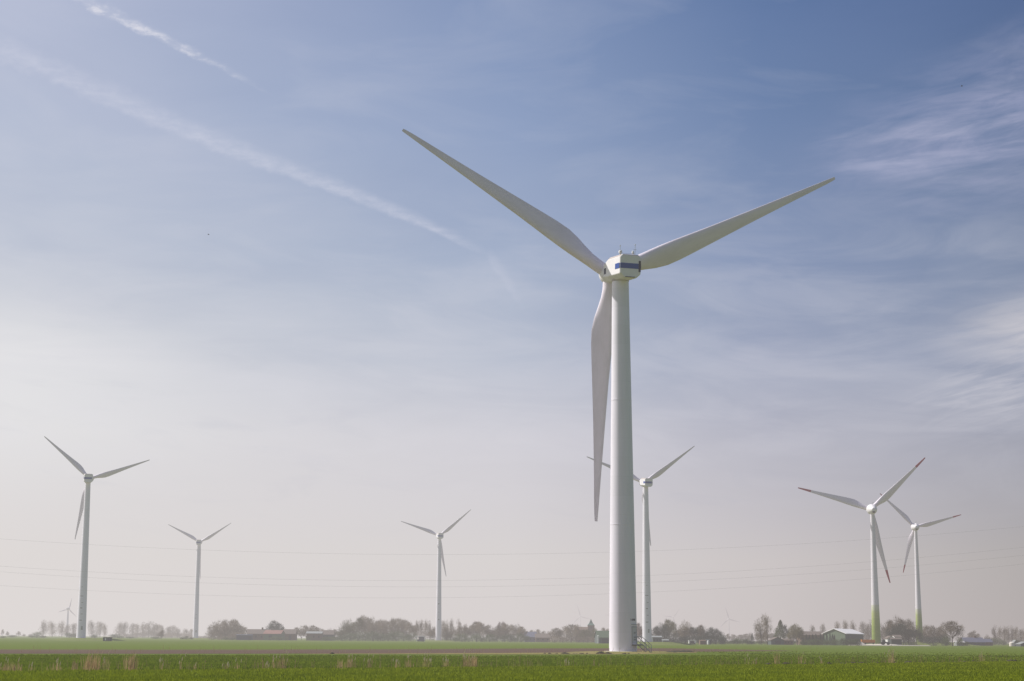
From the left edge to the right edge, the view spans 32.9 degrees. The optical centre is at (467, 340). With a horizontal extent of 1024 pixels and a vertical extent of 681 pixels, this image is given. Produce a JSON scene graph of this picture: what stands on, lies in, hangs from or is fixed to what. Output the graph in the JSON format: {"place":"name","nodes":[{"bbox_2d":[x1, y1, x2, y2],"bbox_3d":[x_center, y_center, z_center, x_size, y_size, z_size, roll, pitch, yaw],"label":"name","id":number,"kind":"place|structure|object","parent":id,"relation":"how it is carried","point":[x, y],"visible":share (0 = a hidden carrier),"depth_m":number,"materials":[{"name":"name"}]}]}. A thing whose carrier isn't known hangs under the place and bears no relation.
{"place":"outdoors","nodes":[
{"label":"outdoors","id":0,"kind":"place"},
{"bbox_2d":[0,648,782,653],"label":"ploughed field","id":1,"kind":"structure","parent":0,"point":[262,651],"depth_m":226.28,"materials":[{"name":"soil"}]},
{"bbox_2d":[330,650,1016,664],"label":"earth clods","id":2,"kind":"object","parent":1,"relation":"on","point":[600,652],"visible":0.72,"depth_m":216.49,"materials":[{"name":"soil"}]},
{"bbox_2d":[0,564,1018,597],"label":"power line","id":3,"kind":"object","parent":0,"point":[514,596],"visible":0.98,"depth_m":522.67,"materials":[{"name":"metal"}]},
{"bbox_2d":[0,661,1023,680],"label":"crop grass","id":4,"kind":"structure","parent":0,"point":[985,671],"depth_m":87.13,"materials":[{"name":"plant"}]},
{"bbox_2d":[0,650,1023,670],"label":"crop grass","id":5,"kind":"structure","parent":0,"point":[43,662],"depth_m":139.65,"materials":[{"name":"plant"}]},
{"bbox_2d":[0,635,1023,680],"bbox_3d":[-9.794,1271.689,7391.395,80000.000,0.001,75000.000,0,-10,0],"label":"ground","id":6,"kind":"structure","parent":0,"point":[49,642],"depth_m":398.60,"materials":[{"name":"plant"}]},
{"bbox_2d":[0,657,21,670],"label":"reed clump","id":7,"kind":"object","parent":6,"relation":"on","point":[7,668],"visible":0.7,"depth_m":85.71,"materials":[{"name":"plant"}]},
{"bbox_2d":[38,620,47,634],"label":"bare tree","id":8,"kind":"object","parent":6,"relation":"on","point":[43,628],"visible":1,"depth_m":1695.80,"materials":[{"name":"grey plant"}]},
{"bbox_2d":[47,620,57,635],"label":"bare tree","id":9,"kind":"object","parent":6,"relation":"on","point":[52,629],"visible":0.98,"depth_m":1731.62,"materials":[{"name":"grey plant"}]},
{"bbox_2d":[56,621,66,636],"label":"bare tree","id":10,"kind":"object","parent":6,"relation":"on","point":[61,628],"visible":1,"depth_m":1716.53,"materials":[{"name":"grey plant"}]},
{"bbox_2d":[60,599,74,636],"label":"wind turbine","id":11,"kind":"object","parent":6,"relation":"on","point":[67,620],"visible":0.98,"depth_m":2072.92,"materials":[{"name":"paint"}]},
{"bbox_2d":[80,649,95,669],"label":"reed clump","id":12,"kind":"object","parent":6,"relation":"on","point":[85,667],"visible":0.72,"depth_m":88.84,"materials":[{"name":"plant"}]},
{"bbox_2d":[53,638,127,640],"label":"grass mound","id":13,"kind":"object","parent":6,"relation":"on","point":[91,639],"depth_m":642.14,"materials":[{"name":"plant"}]},
{"bbox_2d":[44,436,148,637],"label":"wind turbine","id":14,"kind":"object","parent":13,"relation":"on","point":[88,479],"visible":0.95,"depth_m":657.00,"materials":[{"name":"paint"}]},
{"bbox_2d":[88,620,96,634],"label":"bare tree","id":15,"kind":"object","parent":6,"relation":"on","point":[91,625],"visible":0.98,"depth_m":1740.10,"materials":[{"name":"grey plant"}]},
{"bbox_2d":[86,652,105,670],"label":"reed clump","id":16,"kind":"object","parent":6,"relation":"on","point":[94,663],"visible":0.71,"depth_m":89.22,"materials":[{"name":"plant"}]},
{"bbox_2d":[95,622,105,636],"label":"bare tree","id":17,"kind":"object","parent":6,"relation":"on","point":[100,626],"visible":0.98,"depth_m":1736.67,"materials":[{"name":"grey plant"}]},
{"bbox_2d":[113,621,124,634],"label":"bare tree","id":18,"kind":"object","parent":6,"relation":"on","point":[119,628],"visible":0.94,"depth_m":1815.49,"materials":[{"name":"grey plant"}]},
{"bbox_2d":[122,654,139,668],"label":"reed clump","id":19,"kind":"object","parent":6,"relation":"on","point":[129,667],"visible":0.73,"depth_m":90.72,"materials":[{"name":"plant"}]},
{"bbox_2d":[128,648,142,670],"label":"reed clump","id":20,"kind":"object","parent":6,"relation":"on","point":[134,664],"visible":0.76,"depth_m":90.97,"materials":[{"name":"plant"}]},
{"bbox_2d":[138,621,148,636],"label":"bare tree","id":21,"kind":"object","parent":6,"relation":"on","point":[142,631],"visible":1,"depth_m":1817.14,"materials":[{"name":"grey plant"}]},
{"bbox_2d":[147,622,158,635],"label":"bare tree","id":22,"kind":"object","parent":6,"relation":"on","point":[154,630],"visible":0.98,"depth_m":1758.22,"materials":[{"name":"grey plant"}]},
{"bbox_2d":[205,631,219,639],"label":"hedge bush","id":23,"kind":"object","parent":6,"relation":"on","point":[211,635],"visible":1,"depth_m":994.96,"materials":[{"name":"grey plant"}]},
{"bbox_2d":[212,620,228,639],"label":"bare tree","id":24,"kind":"object","parent":6,"relation":"on","point":[216,629],"visible":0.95,"depth_m":1018.92,"materials":[{"name":"grey plant"}]},
{"bbox_2d":[219,619,235,636],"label":"bare tree","id":25,"kind":"object","parent":6,"relation":"on","point":[225,625],"visible":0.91,"depth_m":1015.99,"materials":[{"name":"grey plant"}]},
{"bbox_2d":[224,619,246,635],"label":"bare tree","id":26,"kind":"object","parent":6,"relation":"on","point":[232,622],"visible":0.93,"depth_m":1024.05,"materials":[{"name":"grey plant"}]},
{"bbox_2d":[236,634,253,639],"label":"farm shed","id":27,"kind":"structure","parent":6,"relation":"on","point":[244,636],"depth_m":946.11,"materials":[{"name":"metal"}]},
{"bbox_2d":[247,627,270,639],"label":"farmhouse","id":28,"kind":"object","parent":6,"relation":"on","point":[258,634],"visible":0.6,"depth_m":986.36,"materials":[{"name":"brick"}]},
{"bbox_2d":[263,630,284,639],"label":"farm barn","id":29,"kind":"structure","parent":6,"relation":"on","point":[268,634],"depth_m":971.46,"materials":[{"name":"red tile"}]},
{"bbox_2d":[269,620,279,629],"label":"dense tree","id":30,"kind":"object","parent":6,"relation":"on","point":[273,627],"visible":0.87,"depth_m":1035.31,"materials":[{"name":"grey plant"}]},
{"bbox_2d":[276,648,287,668],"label":"reed clump","id":31,"kind":"object","parent":6,"relation":"on","point":[282,665],"visible":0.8,"depth_m":98.23,"materials":[{"name":"plant"}]},
{"bbox_2d":[283,629,297,639],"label":"farm barn","id":32,"kind":"structure","parent":6,"relation":"on","point":[291,634],"depth_m":997.28,"materials":[{"name":"metal"}]},
{"bbox_2d":[306,631,323,640],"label":"farm shed","id":33,"kind":"structure","parent":6,"relation":"on","point":[316,635],"depth_m":985.68,"materials":[{"name":"metal"}]},
{"bbox_2d":[322,630,334,640],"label":"farmhouse","id":34,"kind":"object","parent":6,"relation":"on","point":[327,633],"visible":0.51,"depth_m":1001.60,"materials":[{"name":"brown"}]},
{"bbox_2d":[331,620,355,634],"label":"bare tree","id":35,"kind":"object","parent":6,"relation":"on","point":[346,627],"visible":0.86,"depth_m":997.61,"materials":[{"name":"grey plant"}]},
{"bbox_2d":[350,632,364,640],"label":"hedge bush","id":36,"kind":"object","parent":6,"relation":"on","point":[358,634],"visible":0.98,"depth_m":988.99,"materials":[{"name":"grey plant"}]},
{"bbox_2d":[352,617,365,633],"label":"bare tree","id":37,"kind":"object","parent":6,"relation":"on","point":[358,623],"visible":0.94,"depth_m":1011.96,"materials":[{"name":"grey plant"}]},
{"bbox_2d":[355,615,371,631],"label":"bare tree","id":38,"kind":"object","parent":6,"relation":"on","point":[364,620],"visible":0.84,"depth_m":1015.87,"materials":[{"name":"grey plant"}]},
{"bbox_2d":[362,615,384,634],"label":"bare tree","id":39,"kind":"object","parent":6,"relation":"on","point":[372,626],"visible":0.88,"depth_m":1006.38,"materials":[{"name":"grey plant"}]},
{"bbox_2d":[364,630,382,640],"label":"hedge bush","id":40,"kind":"object","parent":6,"relation":"on","point":[373,637],"visible":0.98,"depth_m":960.77,"materials":[{"name":"grey plant"}]},
{"bbox_2d":[370,631,388,640],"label":"hedge bush","id":41,"kind":"object","parent":6,"relation":"on","point":[383,636],"visible":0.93,"depth_m":963.35,"materials":[{"name":"grey plant"}]},
{"bbox_2d":[375,620,388,634],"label":"bare tree","id":42,"kind":"object","parent":6,"relation":"on","point":[382,624],"visible":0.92,"depth_m":1012.46,"materials":[{"name":"grey plant"}]},
{"bbox_2d":[386,630,405,640],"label":"hedge bush","id":43,"kind":"object","parent":6,"relation":"on","point":[392,635],"visible":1,"depth_m":965.50,"materials":[{"name":"grey plant"}]},
{"bbox_2d":[388,617,409,636],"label":"bare tree","id":44,"kind":"object","parent":6,"relation":"on","point":[391,622],"visible":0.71,"depth_m":1046.70,"materials":[{"name":"grey plant"}]},
{"bbox_2d":[390,618,407,640],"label":"bare tree","id":45,"kind":"object","parent":6,"relation":"on","point":[399,623],"visible":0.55,"depth_m":1065.32,"materials":[{"name":"grey plant"}]},
{"bbox_2d":[401,621,417,635],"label":"bare tree","id":46,"kind":"object","parent":6,"relation":"on","point":[409,629],"visible":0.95,"depth_m":1007.63,"materials":[{"name":"grey plant"}]},
{"bbox_2d":[401,632,417,640],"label":"hedge bush","id":47,"kind":"object","parent":6,"relation":"on","point":[409,637],"visible":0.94,"depth_m":997.90,"materials":[{"name":"grey plant"}]},
{"bbox_2d":[418,620,424,635],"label":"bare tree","id":48,"kind":"object","parent":6,"relation":"on","point":[421,628],"visible":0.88,"depth_m":1020.23,"materials":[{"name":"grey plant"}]},
{"bbox_2d":[440,628,452,638],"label":"bare tree","id":49,"kind":"object","parent":6,"relation":"on","point":[445,632],"visible":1,"depth_m":998.89,"materials":[{"name":"grey plant"}]},
{"bbox_2d":[427,640,466,641],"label":"grass mound","id":50,"kind":"object","parent":6,"relation":"on","point":[445,640],"depth_m":991.46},
{"bbox_2d":[401,510,469,639],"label":"wind turbine","id":51,"kind":"object","parent":50,"relation":"on","point":[439,536],"visible":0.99,"depth_m":1005.51,"materials":[{"name":"paint"}]},
{"bbox_2d":[461,627,471,636],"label":"bare tree","id":52,"kind":"object","parent":6,"relation":"on","point":[465,630],"visible":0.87,"depth_m":1004.52,"materials":[{"name":"grey plant"}]},
{"bbox_2d":[469,653,479,666],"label":"reed clump","id":53,"kind":"object","parent":6,"relation":"on","point":[475,662],"visible":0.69,"depth_m":109.09,"materials":[{"name":"plant"}]},
{"bbox_2d":[469,620,491,638],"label":"bare tree","id":54,"kind":"object","parent":6,"relation":"on","point":[481,626],"visible":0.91,"depth_m":1010.12,"materials":[{"name":"grey plant"}]},
{"bbox_2d":[484,633,498,641],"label":"hedge bush","id":55,"kind":"object","parent":6,"relation":"on","point":[491,637],"visible":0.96,"depth_m":949.29,"materials":[{"name":"grey plant"}]},
{"bbox_2d":[489,625,501,639],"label":"bare tree","id":56,"kind":"object","parent":6,"relation":"on","point":[496,631],"visible":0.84,"depth_m":986.91,"materials":[{"name":"grey plant"}]},
{"bbox_2d":[500,624,511,634],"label":"bare tree","id":57,"kind":"object","parent":6,"relation":"on","point":[504,628],"visible":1,"depth_m":990.12,"materials":[{"name":"grey plant"}]},
{"bbox_2d":[316,651,696,653],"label":"dry grass strip","id":58,"kind":"object","parent":6,"relation":"on","point":[644,652],"visible":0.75,"depth_m":214.59,"materials":[{"name":"plant"}]},
{"bbox_2d":[3,645,1023,670],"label":"dry stalks","id":59,"kind":"object","parent":6,"relation":"on","point":[852,659],"visible":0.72,"depth_m":123.39,"materials":[{"name":"plant"}]},
{"bbox_2d":[525,632,536,641],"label":"farm shed","id":60,"kind":"structure","parent":6,"relation":"on","point":[531,635],"depth_m":1065.12,"materials":[{"name":"blue stone"}]},
{"bbox_2d":[535,634,550,641],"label":"farm shed","id":61,"kind":"structure","parent":6,"relation":"on","point":[542,637],"depth_m":1059.54,"materials":[{"name":"grey metal"}]},
{"bbox_2d":[551,628,561,636],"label":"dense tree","id":62,"kind":"object","parent":6,"relation":"on","point":[557,631],"visible":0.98,"depth_m":1030.11,"materials":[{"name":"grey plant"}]},
{"bbox_2d":[560,626,572,640],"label":"dense tree","id":63,"kind":"object","parent":6,"relation":"on","point":[566,629],"visible":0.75,"depth_m":1085.67,"materials":[{"name":"grey plant"}]},
{"bbox_2d":[569,625,584,638],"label":"dense tree","id":64,"kind":"object","parent":6,"relation":"on","point":[577,628],"visible":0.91,"depth_m":1031.28,"materials":[{"name":"grey plant"}]},
{"bbox_2d":[594,631,608,642],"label":"farm barn","id":65,"kind":"structure","parent":6,"relation":"on","point":[603,636],"depth_m":821.32,"materials":[{"name":"metal"}]},
{"bbox_2d":[576,651,672,652],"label":"grass mound","id":66,"kind":"object","parent":6,"relation":"on","point":[611,651],"depth_m":251.64,"materials":[{"name":"plant"}]},
{"bbox_2d":[402,129,834,651],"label":"wind turbine","id":67,"kind":"object","parent":66,"relation":"on","point":[610,337],"visible":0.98,"depth_m":262.24,"materials":[{"name":"paint"}]},
{"bbox_2d":[631,626,636,643],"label":"door","id":68,"kind":"structure","parent":67,"relation":"in","point":[633,628],"depth_m":252.88,"materials":[{"name":"grey paint"}]},
{"bbox_2d":[652,636,662,641],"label":"shed","id":69,"kind":"object","parent":6,"relation":"on","point":[656,638],"visible":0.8,"depth_m":788.48,"materials":[{"name":"metal"}]},
{"bbox_2d":[637,642,693,644],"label":"grass mound","id":70,"kind":"object","parent":6,"relation":"on","point":[664,643],"depth_m":643.38,"materials":[{"name":"plant"}]},
{"bbox_2d":[588,446,693,641],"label":"wind turbine","id":71,"kind":"object","parent":70,"relation":"on","point":[645,483],"visible":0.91,"depth_m":657.94,"materials":[{"name":"paint"}]},
{"bbox_2d":[659,625,672,637],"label":"dense tree","id":72,"kind":"object","parent":6,"relation":"on","point":[666,630],"visible":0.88,"depth_m":828.16,"materials":[{"name":"grey plant"}]},
{"bbox_2d":[662,619,673,631],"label":"bare tree","id":73,"kind":"object","parent":6,"relation":"on","point":[667,623],"visible":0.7,"depth_m":857.49,"materials":[{"name":"grey plant"}]},
{"bbox_2d":[673,620,701,638],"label":"bare tree","id":74,"kind":"object","parent":6,"relation":"on","point":[684,632],"visible":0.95,"depth_m":828.21,"materials":[{"name":"grey plant"}]},
{"bbox_2d":[702,627,718,638],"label":"dense tree","id":75,"kind":"object","parent":6,"relation":"on","point":[711,630],"visible":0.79,"depth_m":829.97,"materials":[{"name":"grey plant"}]},
{"bbox_2d":[753,618,766,643],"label":"leaning bare tree","id":76,"kind":"object","parent":6,"relation":"on","point":[760,631],"visible":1,"depth_m":788.77,"materials":[{"name":"grey plant"}]},
{"bbox_2d":[761,615,772,644],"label":"leaning bare tree","id":77,"kind":"object","parent":6,"relation":"on","point":[766,624],"visible":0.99,"depth_m":794.30,"materials":[{"name":"grey plant"}]},
{"bbox_2d":[768,637,784,644],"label":"farm shed","id":78,"kind":"structure","parent":6,"relation":"on","point":[776,641],"depth_m":832.75,"materials":[{"name":"metal"}]},
{"bbox_2d":[774,620,786,638],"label":"layered conifer","id":79,"kind":"object","parent":6,"relation":"on","point":[780,628],"visible":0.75,"depth_m":867.62,"materials":[{"name":"grey plant"}]},
{"bbox_2d":[787,624,801,639],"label":"pale tree","id":80,"kind":"object","parent":6,"relation":"on","point":[792,628],"visible":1,"depth_m":833.86,"materials":[{"name":"grey plant"}]},
{"bbox_2d":[788,623,804,644],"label":"pale tree","id":81,"kind":"object","parent":6,"relation":"on","point":[797,634],"visible":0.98,"depth_m":832.23,"materials":[{"name":"grey plant"}]},
{"bbox_2d":[796,631,823,644],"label":"farm barn","id":82,"kind":"structure","parent":6,"relation":"on","point":[810,633],"depth_m":888.36,"materials":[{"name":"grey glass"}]},
{"bbox_2d":[821,628,864,644],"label":"barn","id":83,"kind":"structure","parent":6,"relation":"on","point":[839,634],"depth_m":839.26,"materials":[{"name":"metal"}]},
{"bbox_2d":[798,458,924,643],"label":"wind turbine","id":84,"kind":"object","parent":6,"relation":"on","point":[871,509],"visible":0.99,"depth_m":823.01,"materials":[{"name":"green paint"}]},
{"bbox_2d":[858,622,867,639],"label":"bare tree","id":85,"kind":"object","parent":6,"relation":"on","point":[863,626],"visible":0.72,"depth_m":1154.38,"materials":[{"name":"grey plant"}]},
{"bbox_2d":[884,614,906,638],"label":"bare tree","id":86,"kind":"object","parent":6,"relation":"on","point":[895,622],"visible":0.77,"depth_m":904.14,"materials":[{"name":"grey plant"}]},
{"bbox_2d":[889,638,902,644],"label":"farm shed","id":87,"kind":"structure","parent":6,"relation":"on","point":[898,641],"depth_m":855.49,"materials":[{"name":"metal"}]},
{"bbox_2d":[894,623,906,635],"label":"dense tree","id":88,"kind":"object","parent":6,"relation":"on","point":[899,629],"visible":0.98,"depth_m":897.04,"materials":[{"name":"grey plant"}]},
{"bbox_2d":[895,619,912,644],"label":"bare tree","id":89,"kind":"object","parent":6,"relation":"on","point":[903,622],"visible":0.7,"depth_m":905.13,"materials":[{"name":"grey plant"}]},
{"bbox_2d":[903,628,916,643],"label":"dense tree","id":90,"kind":"object","parent":6,"relation":"on","point":[912,633],"visible":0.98,"depth_m":901.04,"materials":[{"name":"grey plant"}]},
{"bbox_2d":[909,621,922,641],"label":"bare tree","id":91,"kind":"object","parent":6,"relation":"on","point":[912,626],"visible":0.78,"depth_m":912.02,"materials":[{"name":"grey plant"}]},
{"bbox_2d":[912,630,923,644],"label":"dense tree","id":92,"kind":"object","parent":6,"relation":"on","point":[919,633],"visible":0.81,"depth_m":909.54,"materials":[{"name":"grey plant"}]},
{"bbox_2d":[923,625,937,639],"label":"dense tree","id":93,"kind":"object","parent":6,"relation":"on","point":[931,630],"visible":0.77,"depth_m":972.61,"materials":[{"name":"grey plant"}]},
{"bbox_2d":[924,637,940,644],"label":"hedge bush","id":94,"kind":"object","parent":6,"relation":"on","point":[933,641],"visible":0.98,"depth_m":928.52,"materials":[{"name":"grey plant"}]},
{"bbox_2d":[902,642,979,645],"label":"grass mound","id":95,"kind":"object","parent":6,"relation":"on","point":[925,643],"depth_m":938.34,"materials":[{"name":"plant"}]},
{"bbox_2d":[880,494,960,641],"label":"wind turbine","id":96,"kind":"object","parent":95,"relation":"on","point":[914,528],"visible":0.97,"depth_m":961.96,"materials":[{"name":"white paint"}]},
{"bbox_2d":[936,626,946,637],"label":"dense tree","id":97,"kind":"object","parent":6,"relation":"on","point":[939,633],"visible":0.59,"depth_m":973.81,"materials":[{"name":"grey plant"}]},
{"bbox_2d":[940,621,964,645],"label":"oak tree","id":98,"kind":"object","parent":6,"relation":"on","point":[954,628],"visible":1,"depth_m":817.88,"materials":[{"name":"grey plant"}]},
{"bbox_2d":[961,636,985,645],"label":"farmhouse","id":99,"kind":"object","parent":6,"relation":"on","point":[975,640],"visible":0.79,"depth_m":997.40,"materials":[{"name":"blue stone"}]},
{"bbox_2d":[10,527,1013,554],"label":"power line","id":100,"kind":"object","parent":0,"point":[469,554],"visible":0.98,"depth_m":516.72,"materials":[{"name":"metal"}]},
{"bbox_2d":[0,0,1023,642],"label":"sky","id":101,"kind":"structure","parent":0,"point":[361,340],"materials":[{"name":"blue"}]},
{"bbox_2d":[5,547,1020,580],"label":"power line","id":102,"kind":"object","parent":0,"point":[514,579],"visible":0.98,"depth_m":507.52,"materials":[{"name":"metal"}]},
{"bbox_2d":[10,555,1021,586],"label":"power line","id":103,"kind":"object","parent":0,"point":[486,586],"visible":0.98,"depth_m":515.32,"materials":[{"name":"metal"}]},
{"bbox_2d":[575,620,594,641],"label":"church","id":104,"kind":"structure","parent":0,"point":[590,626],"depth_m":1231.17,"materials":[{"name":"brick"}]},
{"bbox_2d":[855,645,928,645],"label":"gravel track","id":105,"kind":"structure","parent":0,"point":[892,645],"depth_m":788.35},
{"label":"grass mound","id":106,"kind":"structure","parent":0,"visible":0},
{"bbox_2d":[168,523,230,637],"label":"wind turbine","id":107,"kind":"object","parent":106,"relation":"on","point":[196,597],"visible":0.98,"depth_m":1099.09,"materials":[{"name":"paint"}]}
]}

